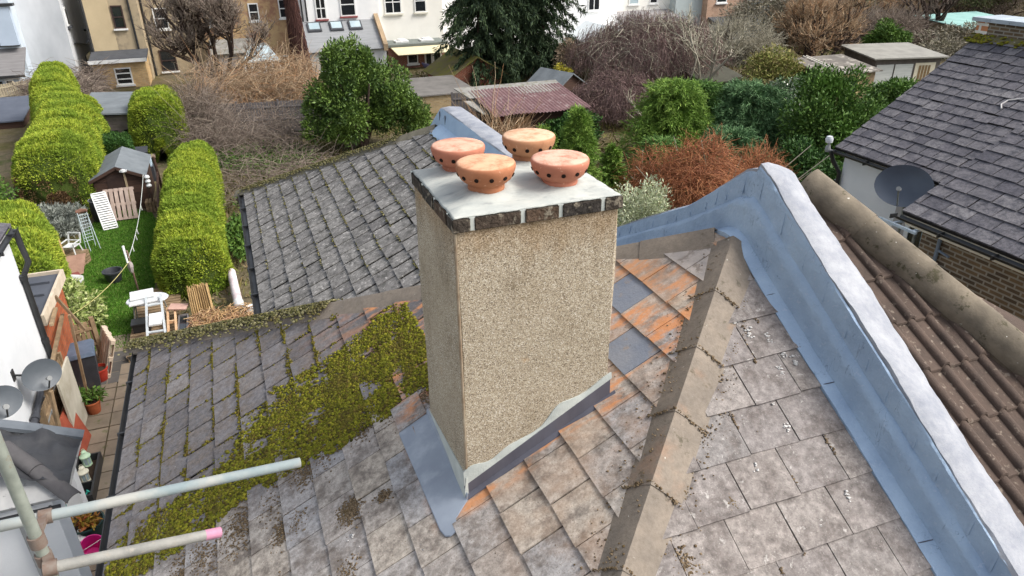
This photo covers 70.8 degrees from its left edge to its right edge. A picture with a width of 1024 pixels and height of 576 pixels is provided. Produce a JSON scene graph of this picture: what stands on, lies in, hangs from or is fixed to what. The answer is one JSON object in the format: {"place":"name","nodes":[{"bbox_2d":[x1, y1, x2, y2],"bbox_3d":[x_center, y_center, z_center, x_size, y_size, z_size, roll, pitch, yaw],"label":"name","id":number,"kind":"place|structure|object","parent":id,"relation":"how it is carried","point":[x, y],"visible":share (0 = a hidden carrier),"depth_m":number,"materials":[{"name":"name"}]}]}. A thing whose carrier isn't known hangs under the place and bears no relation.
{"place":"outdoors","nodes":[
{"label":"outdoors","id":0,"kind":"place"},
{"bbox_2d":[101,351,128,384],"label":"paving","id":1,"kind":"structure","parent":0,"point":[114,377],"depth_m":17.27,"materials":[{"name":"grey stone"}]},
{"bbox_2d":[67,339,100,388],"bbox_3d":[-9.695,1.806,16.337,0.611,1.049,0.733,-14,30,-25],"label":"wheelie bin","id":2,"kind":"object","parent":1,"relation":"on","point":[89,359],"visible":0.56,"depth_m":16.09,"materials":[{"name":"grey plastic"}]},
{"bbox_2d":[97,325,115,377],"bbox_3d":[-9.606,1.501,17.024,0.122,0.950,0.950,3,18,-43],"label":"pallet","id":3,"kind":"object","parent":1,"relation":"on","point":[107,339],"visible":0.71,"depth_m":16.84,"materials":[{"name":"beige wood"}]},
{"bbox_2d":[77,211,155,349],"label":"lawn","id":4,"kind":"structure","parent":0,"point":[143,260],"depth_m":22.22,"materials":[{"name":"green plant"}]},
{"bbox_2d":[62,277,108,337],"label":"shrub","id":5,"kind":"object","parent":4,"relation":"on","point":[77,297],"visible":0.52,"depth_m":18.67,"materials":[{"name":"green plant"}]},
{"bbox_2d":[90,191,117,230],"bbox_3d":[-14.300,-2.708,25.258,0.480,1.400,0.040,-20,-5,-33],"label":"sun lounger","id":6,"kind":"object","parent":4,"relation":"on","point":[104,207],"visible":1,"depth_m":25.25,"materials":[{"name":"white plastic"}]},
{"bbox_2d":[102,187,138,220],"bbox_3d":[-14.091,-3.020,25.933,1.000,1.150,0.122,-10,0,-18],"label":"pallet","id":7,"kind":"object","parent":4,"relation":"on","point":[118,204],"visible":0.79,"depth_m":25.90,"materials":[{"name":"beige wood"}]},
{"bbox_2d":[65,325,190,575],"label":"alley path","id":8,"kind":"structure","parent":0,"point":[97,425],"depth_m":15.26,"materials":[{"name":"beige stone"}]},
{"bbox_2d":[0,419,92,575],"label":"side porch","id":9,"kind":"object","parent":8,"relation":"on","point":[44,457],"visible":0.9,"depth_m":7.87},
{"bbox_2d":[44,295,87,426],"bbox_3d":[-9.051,1.841,14.675,0.408,2.378,3.345,-10,28,-18],"label":"timber frame","id":10,"kind":"object","parent":8,"relation":"on","point":[69,393],"visible":0.77,"depth_m":14.67,"materials":[{"name":"brown wood"}]},
{"bbox_2d":[60,408,90,455],"bbox_3d":[-8.700,2.836,14.330,0.230,0.920,0.852,-9,28,-16],"label":"board","id":11,"kind":"object","parent":8,"relation":"on","point":[65,422],"visible":0.36,"depth_m":14.47,"materials":[{"name":"orange paint"}]},
{"bbox_2d":[76,451,103,501],"bbox_3d":[-8.024,3.610,13.569,0.400,0.230,1.300,-10,28,-18],"label":"trough","id":12,"kind":"object","parent":8,"relation":"on","point":[94,472],"visible":0.54,"depth_m":13.67,"materials":[{"name":"black plastic"}]},
{"bbox_2d":[78,0,209,88],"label":"terraced house","id":13,"kind":"structure","parent":0,"point":[115,35],"depth_m":48.13,"materials":[{"name":"brick"}]},
{"bbox_2d":[298,0,387,74],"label":"terraced house","id":14,"kind":"structure","parent":0,"point":[323,21],"depth_m":51.48,"materials":[{"name":"paint"}]},
{"bbox_2d":[378,0,448,68],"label":"terraced house","id":15,"kind":"structure","parent":0,"point":[412,32],"depth_m":53.74,"materials":[{"name":"paint"}]},
{"bbox_2d":[0,0,1023,459],"bbox_3d":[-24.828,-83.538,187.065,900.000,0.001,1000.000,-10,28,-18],"label":"ground","id":16,"kind":"structure","parent":0,"point":[10,138],"depth_m":34.06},
{"bbox_2d":[0,95,30,128],"bbox_3d":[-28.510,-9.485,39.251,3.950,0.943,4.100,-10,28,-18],"label":"shed","id":17,"kind":"structure","parent":16,"relation":"on","point":[14,111],"depth_m":39.19,"materials":[{"name":"grey stone"}]},
{"bbox_2d":[0,0,33,95],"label":"terraced house","id":18,"kind":"structure","parent":16,"relation":"on","point":[14,55],"depth_m":44.26,"materials":[{"name":"paint"}]},
{"bbox_2d":[0,223,55,422],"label":"semi detached house","id":19,"kind":"structure","parent":16,"relation":"on","point":[24,340],"depth_m":13.26,"materials":[{"name":"white paint"}]},
{"bbox_2d":[0,385,22,418],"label":"satellite dish","id":20,"kind":"object","parent":19,"relation":"attached to","point":[11,399],"visible":1,"depth_m":11.25,"materials":[{"name":"grey metal"}]},
{"bbox_2d":[10,358,61,390],"bbox_3d":[-8.444,1.558,12.831,0.656,0.534,0.461,-10,28,-18],"label":"satellite dish","id":21,"kind":"object","parent":19,"relation":"attached to","point":[41,374],"visible":1,"depth_m":12.87,"materials":[{"name":"grey metal"}]},
{"bbox_2d":[0,198,72,279],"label":"hedge","id":22,"kind":"object","parent":16,"relation":"on","point":[38,233],"visible":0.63,"depth_m":19.94,"materials":[{"name":"green plant"}]},
{"bbox_2d":[40,351,63,425],"bbox_3d":[-9.043,2.479,14.423,0.100,1.560,2.190,-11,28,-19],"label":"fence","id":23,"kind":"object","parent":16,"relation":"on","point":[46,407],"visible":0.28,"depth_m":13.81,"materials":[{"name":"brown wood"}]},
{"bbox_2d":[27,269,77,360],"bbox_3d":[-11.107,1.405,15.552,2.800,2.500,2.360,-10,28,-18],"label":"lean to","id":24,"kind":"object","parent":16,"relation":"on","point":[46,287],"visible":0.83,"depth_m":15.78,"materials":[{"name":"brown wood"}]},
{"bbox_2d":[12,0,93,80],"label":"terraced house","id":25,"kind":"structure","parent":16,"relation":"on","point":[55,29],"depth_m":46.58,"materials":[{"name":"paint"}]},
{"bbox_2d":[10,60,110,217],"bbox_3d":[-19.720,-7.282,31.940,3.490,3.604,17.223,-14,30,-24],"label":"hedge","id":26,"kind":"object","parent":16,"relation":"on","point":[59,155],"visible":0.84,"depth_m":26.20,"materials":[{"name":"green plant"}]},
{"bbox_2d":[35,201,89,238],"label":"shrub","id":27,"kind":"object","parent":16,"relation":"on","point":[60,219],"visible":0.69,"depth_m":24.59,"materials":[{"name":"grey plant"}]},
{"bbox_2d":[0,57,128,96],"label":"shrub","id":28,"kind":"object","parent":16,"relation":"on","point":[89,84],"visible":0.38,"depth_m":43.92,"materials":[{"name":"brown plant"}]},
{"bbox_2d":[73,316,100,361],"bbox_3d":[-10.140,1.391,16.881,0.898,1.310,0.100,-23,34,-37],"label":"fence","id":29,"kind":"object","parent":16,"relation":"on","point":[92,327],"visible":0.22,"depth_m":16.88,"materials":[{"name":"brown wood"}]},
{"bbox_2d":[101,131,135,154],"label":"shrub","id":30,"kind":"object","parent":16,"relation":"on","point":[112,141],"visible":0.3,"depth_m":29.33,"materials":[{"name":"green plant"}]},
{"bbox_2d":[88,146,154,210],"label":"garden shed","id":31,"kind":"structure","parent":16,"relation":"on","point":[122,167],"depth_m":26.70,"materials":[{"name":"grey wood"}]},
{"bbox_2d":[90,92,162,153],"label":"outbuilding","id":32,"kind":"structure","parent":16,"relation":"on","point":[114,107],"depth_m":32.89,"materials":[{"name":"grey concrete"}]},
{"bbox_2d":[126,288,180,362],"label":"deck","id":33,"kind":"structure","parent":16,"relation":"on","point":[172,298],"depth_m":19.39,"materials":[{"name":"wood"}]},
{"bbox_2d":[145,293,166,335],"bbox_3d":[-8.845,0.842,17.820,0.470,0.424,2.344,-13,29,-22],"label":"chair","id":34,"kind":"object","parent":33,"relation":"on","point":[157,318],"visible":0.76,"depth_m":17.87,"materials":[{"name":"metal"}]},
{"bbox_2d":[127,83,191,162],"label":"hedge","id":35,"kind":"object","parent":16,"relation":"on","point":[144,117],"visible":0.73,"depth_m":31.76,"materials":[{"name":"green plant"}]},
{"bbox_2d":[149,139,233,299],"bbox_3d":[-10.876,-2.845,24.451,2.289,2.224,11.153,-10,28,-18],"label":"hedge","id":36,"kind":"object","parent":16,"relation":"on","point":[190,244],"visible":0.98,"depth_m":21.34,"materials":[{"name":"green plant"}]},
{"bbox_2d":[186,283,213,320],"bbox_3d":[-8.234,0.421,19.067,0.576,1.046,0.487,-13,29,-24],"label":"bamboo screen","id":37,"kind":"object","parent":16,"relation":"on","point":[199,297],"visible":0.62,"depth_m":19.02,"materials":[{"name":"wood"}]},
{"bbox_2d":[155,65,246,145],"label":"shrub","id":38,"kind":"object","parent":16,"relation":"on","point":[206,95],"visible":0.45,"depth_m":33.52,"materials":[{"name":"brown plant"}]},
{"bbox_2d":[133,0,277,90],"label":"bare tree","id":39,"kind":"object","parent":16,"relation":"on","point":[219,15],"visible":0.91,"depth_m":43.91,"materials":[{"name":"brown plant"}]},
{"bbox_2d":[184,302,253,327],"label":"prunings","id":40,"kind":"object","parent":16,"relation":"on","point":[206,317],"visible":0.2,"depth_m":18.82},
{"bbox_2d":[147,63,322,169],"bbox_3d":[-12.390,-8.204,32.932,8.108,3.994,7.095,-10,28,-18],"label":"shrub","id":41,"kind":"object","parent":16,"relation":"on","point":[231,135],"visible":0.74,"depth_m":32.52,"materials":[{"name":"brown plant"}]},
{"bbox_2d":[224,212,248,262],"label":"shrub","id":42,"kind":"object","parent":16,"relation":"on","point":[235,239],"visible":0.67,"depth_m":23.50,"materials":[{"name":"green plant"}]},
{"bbox_2d":[152,19,324,131],"bbox_3d":[-13.768,-11.602,38.505,9.513,5.079,9.014,-10,28,-18],"label":"shrub","id":43,"kind":"object","parent":16,"relation":"on","point":[280,78],"visible":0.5,"depth_m":38.01,"materials":[{"name":"brown plant"}]},
{"bbox_2d":[202,0,291,75],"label":"terraced house","id":44,"kind":"structure","parent":16,"relation":"on","point":[271,9],"depth_m":51.85,"materials":[{"name":"brick"}]},
{"bbox_2d":[205,99,313,137],"bbox_3d":[-12.517,-8.369,35.709,5.945,1.830,0.100,-6,27,-11],"label":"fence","id":45,"kind":"object","parent":16,"relation":"on","point":[287,105],"visible":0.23,"depth_m":35.67,"materials":[{"name":"brown wood"}]},
{"bbox_2d":[214,140,320,176],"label":"shrub","id":46,"kind":"object","parent":16,"relation":"on","point":[239,159],"visible":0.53,"depth_m":31.56,"materials":[{"name":"brown plant"}]},
{"bbox_2d":[217,123,352,215],"bbox_3d":[-5.062,-4.271,26.561,19.209,2.570,10.409,22,34,37],"label":"shrub","id":47,"kind":"object","parent":16,"relation":"on","point":[248,170],"visible":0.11,"depth_m":29.80,"materials":[{"name":"brown plant"}]},
{"bbox_2d":[155,119,433,325],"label":"rough grass","id":48,"kind":"structure","parent":16,"relation":"on","point":[232,256],"depth_m":29.66,"materials":[{"name":"brown plant"}]},
{"bbox_2d":[228,268,253,313],"bbox_3d":[-7.750,0.098,20.216,0.462,0.350,2.582,-15,30,-26],"label":"pipe section","id":49,"kind":"object","parent":48,"relation":"on","point":[235,289],"visible":0.71,"depth_m":20.07,"materials":[{"name":"white plastic"}]},
{"bbox_2d":[283,0,313,72],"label":"creeper clad tree","id":50,"kind":"object","parent":16,"relation":"on","point":[295,27],"visible":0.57,"depth_m":47.27,"materials":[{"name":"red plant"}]},
{"bbox_2d":[298,31,432,146],"bbox_3d":[-6.800,-8.913,32.818,6.219,5.390,3.921,-10,28,-18],"label":"tree","id":51,"kind":"object","parent":16,"relation":"on","point":[344,112],"visible":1,"depth_m":32.16,"materials":[{"name":"green plant"}]},
{"bbox_2d":[403,75,470,112],"bbox_3d":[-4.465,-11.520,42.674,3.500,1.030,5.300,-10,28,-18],"label":"garage","id":52,"kind":"structure","parent":16,"relation":"on","point":[434,92],"depth_m":41.43,"materials":[{"name":"yellow brick"}]},
{"bbox_2d":[422,49,510,86],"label":"garage","id":53,"kind":"structure","parent":16,"relation":"on","point":[443,65],"depth_m":46.93,"materials":[{"name":"brick"}]},
{"bbox_2d":[429,106,511,157],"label":"parapet wall","id":54,"kind":"structure","parent":16,"relation":"on","point":[452,121],"depth_m":10.38,"materials":[{"name":"blue metal"}]},
{"bbox_2d":[448,64,550,134],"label":"shrub","id":55,"kind":"object","parent":16,"relation":"on","point":[501,130],"visible":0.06,"depth_m":31.32,"materials":[{"name":"brown plant"}]},
{"bbox_2d":[432,0,587,86],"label":"conifer","id":56,"kind":"object","parent":16,"relation":"on","point":[530,46],"visible":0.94,"depth_m":46.13,"materials":[{"name":"green plant"}]},
{"bbox_2d":[95,124,934,575],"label":"semi detached house","id":57,"kind":"structure","parent":16,"relation":"on","point":[565,486],"depth_m":4.26,"materials":[{"name":"tile"}]},
{"bbox_2d":[0,432,300,575],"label":"scaffold","id":58,"kind":"object","parent":57,"relation":"on","point":[33,524],"visible":1,"depth_m":2.75,"materials":[{"name":"grey metal"}]},
{"bbox_2d":[104,302,428,575],"bbox_3d":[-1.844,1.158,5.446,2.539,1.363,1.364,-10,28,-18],"label":"moss","id":59,"kind":"object","parent":57,"relation":"on","point":[346,404],"visible":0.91,"depth_m":5.36,"materials":[{"name":"green plant"}]},
{"bbox_2d":[117,134,440,355],"bbox_3d":[-2.808,-0.955,9.910,4.719,1.701,8.671,-10,28,-18],"label":"old moss","id":60,"kind":"object","parent":57,"relation":"on","point":[154,339],"visible":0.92,"depth_m":7.70,"materials":[{"name":"green plant"}]},
{"bbox_2d":[390,392,425,431],"bbox_3d":[-0.708,0.842,4.906,0.198,0.111,0.260,-10,28,-18],"label":"loose slate","id":61,"kind":"object","parent":57,"relation":"on","point":[408,411],"visible":1,"depth_m":4.89,"materials":[{"name":"stone"}]},
{"bbox_2d":[166,277,835,575],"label":"dry moss","id":62,"kind":"object","parent":57,"relation":"on","point":[352,504],"visible":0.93,"depth_m":4.60,"materials":[{"name":"plant"}]},
{"bbox_2d":[399,128,622,536],"bbox_3d":[-0.064,0.271,4.163,1.127,2.168,1.083,-10,28,-18],"label":"chimney","id":63,"kind":"object","parent":57,"relation":"on","point":[517,254],"visible":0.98,"depth_m":3.81,"materials":[{"name":"concrete"}]},
{"bbox_2d":[592,254,739,575],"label":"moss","id":64,"kind":"object","parent":57,"relation":"on","point":[636,483],"visible":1,"depth_m":3.78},
{"bbox_2d":[616,162,1023,575],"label":"parapet wall","id":65,"kind":"structure","parent":57,"relation":"attached to","point":[949,501],"depth_m":3.98,"materials":[{"name":"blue metal"}]},
{"bbox_2d":[453,80,590,146],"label":"shed","id":66,"kind":"structure","parent":16,"relation":"on","point":[558,99],"depth_m":33.82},
{"bbox_2d":[442,0,621,49],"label":"terraced house","id":67,"kind":"structure","parent":16,"relation":"on","point":[597,8],"depth_m":61.02,"materials":[{"name":"paint"}]},
{"bbox_2d":[527,67,586,90],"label":"shed","id":68,"kind":"structure","parent":16,"relation":"on","point":[568,80],"depth_m":42.38,"materials":[{"name":"grey fabric"}]},
{"bbox_2d":[551,36,586,78],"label":"shrub","id":69,"kind":"object","parent":16,"relation":"on","point":[562,57],"visible":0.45,"depth_m":47.09,"materials":[{"name":"brown plant"}]},
{"bbox_2d":[541,108,604,145],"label":"shrub","id":70,"kind":"object","parent":16,"relation":"on","point":[555,128],"visible":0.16,"depth_m":32.85,"materials":[{"name":"green plant"}]},
{"bbox_2d":[552,103,617,221],"bbox_3d":[2.107,-3.676,23.120,3.366,4.518,3.162,-10,28,-18],"label":"conifer","id":71,"kind":"object","parent":16,"relation":"on","point":[576,130],"visible":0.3,"depth_m":22.41,"materials":[{"name":"green plant"}]},
{"bbox_2d":[596,142,627,192],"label":"conifer","id":72,"kind":"object","parent":16,"relation":"on","point":[611,155],"visible":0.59,"depth_m":24.33,"materials":[{"name":"green plant"}]},
{"bbox_2d":[571,67,657,128],"bbox_3d":[5.672,-10.230,37.907,6.409,2.823,6.088,-10,28,-18],"label":"weeping tree","id":73,"kind":"object","parent":16,"relation":"on","point":[603,94],"visible":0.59,"depth_m":36.98,"materials":[{"name":"brown plant"}]},
{"bbox_2d":[411,42,876,222],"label":"undergrowth","id":74,"kind":"object","parent":16,"relation":"on","point":[613,129],"visible":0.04,"depth_m":46.53,"materials":[{"name":"plant"}]},
{"bbox_2d":[614,173,675,226],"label":"shrub","id":75,"kind":"object","parent":16,"relation":"on","point":[649,203],"visible":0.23,"depth_m":17.18,"materials":[{"name":"green plant"}]},
{"bbox_2d":[561,2,736,82],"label":"weeping tree","id":76,"kind":"object","parent":16,"relation":"on","point":[648,46],"visible":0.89,"depth_m":45.23,"materials":[{"name":"brown plant"}]},
{"bbox_2d":[624,134,693,182],"bbox_3d":[5.729,-4.877,28.227,3.622,2.378,3.684,-10,28,-18],"label":"conifer","id":77,"kind":"object","parent":16,"relation":"on","point":[666,140],"visible":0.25,"depth_m":27.90,"materials":[{"name":"green plant"}]},
{"bbox_2d":[614,74,717,166],"bbox_3d":[6.739,-7.234,31.104,5.498,4.060,5.065,-25,35,-39],"label":"conifer","id":78,"kind":"object","parent":16,"relation":"on","point":[671,107],"visible":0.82,"depth_m":30.20,"materials":[{"name":"green plant"}]},
{"bbox_2d":[659,2,749,80],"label":"bare tree","id":79,"kind":"object","parent":16,"relation":"on","point":[691,43],"visible":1,"depth_m":42.70,"materials":[{"name":"brown plant"}]},
{"bbox_2d":[682,75,733,161],"bbox_3d":[8.207,-7.814,32.560,4.634,3.771,4.727,-10,28,-18],"label":"conifer","id":80,"kind":"object","parent":16,"relation":"on","point":[712,89],"visible":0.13,"depth_m":31.30,"materials":[{"name":"green plant"}]},
{"bbox_2d":[668,58,748,85],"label":"shed","id":81,"kind":"structure","parent":16,"relation":"on","point":[727,75],"depth_m":44.72,"materials":[{"name":"grey"}]},
{"bbox_2d":[609,122,840,219],"bbox_3d":[6.470,-3.441,23.432,7.030,3.941,6.268,-22,34,-36],"label":"shrub","id":82,"kind":"object","parent":16,"relation":"on","point":[687,182],"visible":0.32,"depth_m":22.27,"materials":[{"name":"brown plant"}]},
{"bbox_2d":[692,123,769,177],"bbox_3d":[8.674,-5.279,28.526,4.408,2.504,3.756,-10,28,-18],"label":"conifer","id":83,"kind":"object","parent":16,"relation":"on","point":[743,136],"visible":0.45,"depth_m":27.95,"materials":[{"name":"green plant"}]},
{"bbox_2d":[696,76,795,159],"bbox_3d":[10.191,-7.311,31.370,5.813,3.591,6.003,7,28,15],"label":"conifer","id":84,"kind":"object","parent":16,"relation":"on","point":[755,102],"visible":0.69,"depth_m":30.37,"materials":[{"name":"green plant"}]},
{"bbox_2d":[697,3,795,68],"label":"shrub","id":85,"kind":"object","parent":16,"relation":"on","point":[761,40],"visible":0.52,"depth_m":52.59,"materials":[{"name":"brown plant"}]},
{"bbox_2d":[737,41,804,88],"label":"shrub","id":86,"kind":"object","parent":16,"relation":"on","point":[766,64],"visible":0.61,"depth_m":41.18,"materials":[{"name":"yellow plant"}]},
{"bbox_2d":[715,0,829,45],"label":"tree","id":87,"kind":"object","parent":16,"relation":"on","point":[775,4],"visible":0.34,"depth_m":59.47,"materials":[{"name":"brown plant"}]},
{"bbox_2d":[772,132,843,182],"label":"shrub","id":88,"kind":"object","parent":16,"relation":"on","point":[809,158],"visible":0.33,"depth_m":26.04,"materials":[{"name":"green plant"}]},
{"bbox_2d":[764,0,867,51],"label":"tree","id":89,"kind":"object","parent":16,"relation":"on","point":[798,43],"visible":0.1,"depth_m":59.02,"materials":[{"name":"brown plant"}]},
{"bbox_2d":[773,0,873,58],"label":"bare tree","id":90,"kind":"object","parent":16,"relation":"on","point":[815,28],"visible":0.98,"depth_m":45.42,"materials":[{"name":"brown plant"}]},
{"bbox_2d":[774,58,889,162],"bbox_3d":[12.634,-6.697,28.872,4.174,4.618,4.038,-10,28,-18],"label":"shrub","id":91,"kind":"object","parent":16,"relation":"on","point":[822,111],"visible":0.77,"depth_m":28.19,"materials":[{"name":"green plant"}]},
{"bbox_2d":[794,54,882,101],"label":"shed","id":92,"kind":"structure","parent":16,"relation":"on","point":[841,61],"depth_m":41.55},
{"bbox_2d":[860,17,913,43],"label":"shrub","id":93,"kind":"object","parent":16,"relation":"on","point":[891,32],"visible":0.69,"depth_m":53.65,"materials":[{"name":"green plant"}]},
{"bbox_2d":[835,0,943,47],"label":"tree","id":94,"kind":"object","parent":16,"relation":"on","point":[898,15],"visible":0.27,"depth_m":57.30,"materials":[{"name":"brown plant"}]},
{"bbox_2d":[862,75,919,111],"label":"shrub","id":95,"kind":"object","parent":16,"relation":"on","point":[901,86],"visible":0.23,"depth_m":38.40,"materials":[{"name":"green plant"}]},
{"bbox_2d":[840,42,949,89],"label":"shed","id":96,"kind":"structure","parent":16,"relation":"on","point":[902,59],"depth_m":43.85,"materials":[{"name":"grey"}]},
{"bbox_2d":[829,42,1023,320],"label":"semi detached house","id":97,"kind":"structure","parent":16,"relation":"on","point":[952,129],"depth_m":13.57,"materials":[{"name":"grey tile"}]},
{"bbox_2d":[879,207,919,244],"bbox_3d":[7.576,-1.079,13.692,0.805,1.651,0.850,-10,28,-18],"label":"pole mount","id":98,"kind":"object","parent":97,"relation":"attached to","point":[899,226],"visible":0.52,"depth_m":13.59,"materials":[{"name":"metal"}]},
{"bbox_2d":[874,165,933,206],"bbox_3d":[7.357,-1.668,13.391,1.076,1.178,0.677,1,27,3],"label":"satellite dish","id":99,"kind":"object","parent":98,"relation":"attached to","point":[902,185],"visible":0.91,"depth_m":13.36,"materials":[{"name":"metal"}]},
{"bbox_2d":[962,15,1023,49],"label":"chimney","id":100,"kind":"object","parent":97,"relation":"on","point":[1007,26],"visible":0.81,"depth_m":15.40,"materials":[{"name":"brown brick"}]},
{"bbox_2d":[902,0,959,43],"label":"bare tree","id":101,"kind":"object","parent":16,"relation":"on","point":[935,4],"visible":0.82,"depth_m":59.83,"materials":[{"name":"brown plant"}]},
{"bbox_2d":[910,17,977,61],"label":"tree","id":102,"kind":"object","parent":16,"relation":"on","point":[950,47],"visible":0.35,"depth_m":55.00,"materials":[{"name":"brown plant"}]},
{"bbox_2d":[913,11,991,42],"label":"shed","id":103,"kind":"structure","parent":16,"relation":"on","point":[959,18],"depth_m":60.80,"materials":[{"name":"teal brick"}]},
{"bbox_2d":[940,0,1023,16],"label":"tree","id":104,"kind":"object","parent":16,"relation":"on","point":[997,9],"visible":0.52,"depth_m":67.93,"materials":[{"name":"brown plant"}]},
{"bbox_2d":[617,0,685,27],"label":"terraced house","id":105,"kind":"structure","parent":0,"point":[626,6],"depth_m":64.09,"materials":[{"name":"paint"}]},
{"bbox_2d":[669,0,702,32],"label":"terraced house","id":106,"kind":"structure","parent":0,"point":[680,5],"depth_m":64.85,"materials":[{"name":"paint"}]},
{"bbox_2d":[699,0,746,38],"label":"terraced house","id":107,"kind":"structure","parent":0,"point":[710,10],"depth_m":65.04,"materials":[{"name":"brick"}]},
{"bbox_2d":[801,169,1023,525],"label":"semi detached house","id":108,"kind":"structure","parent":0,"point":[964,345],"depth_m":4.37,"materials":[{"name":"brown tile"}]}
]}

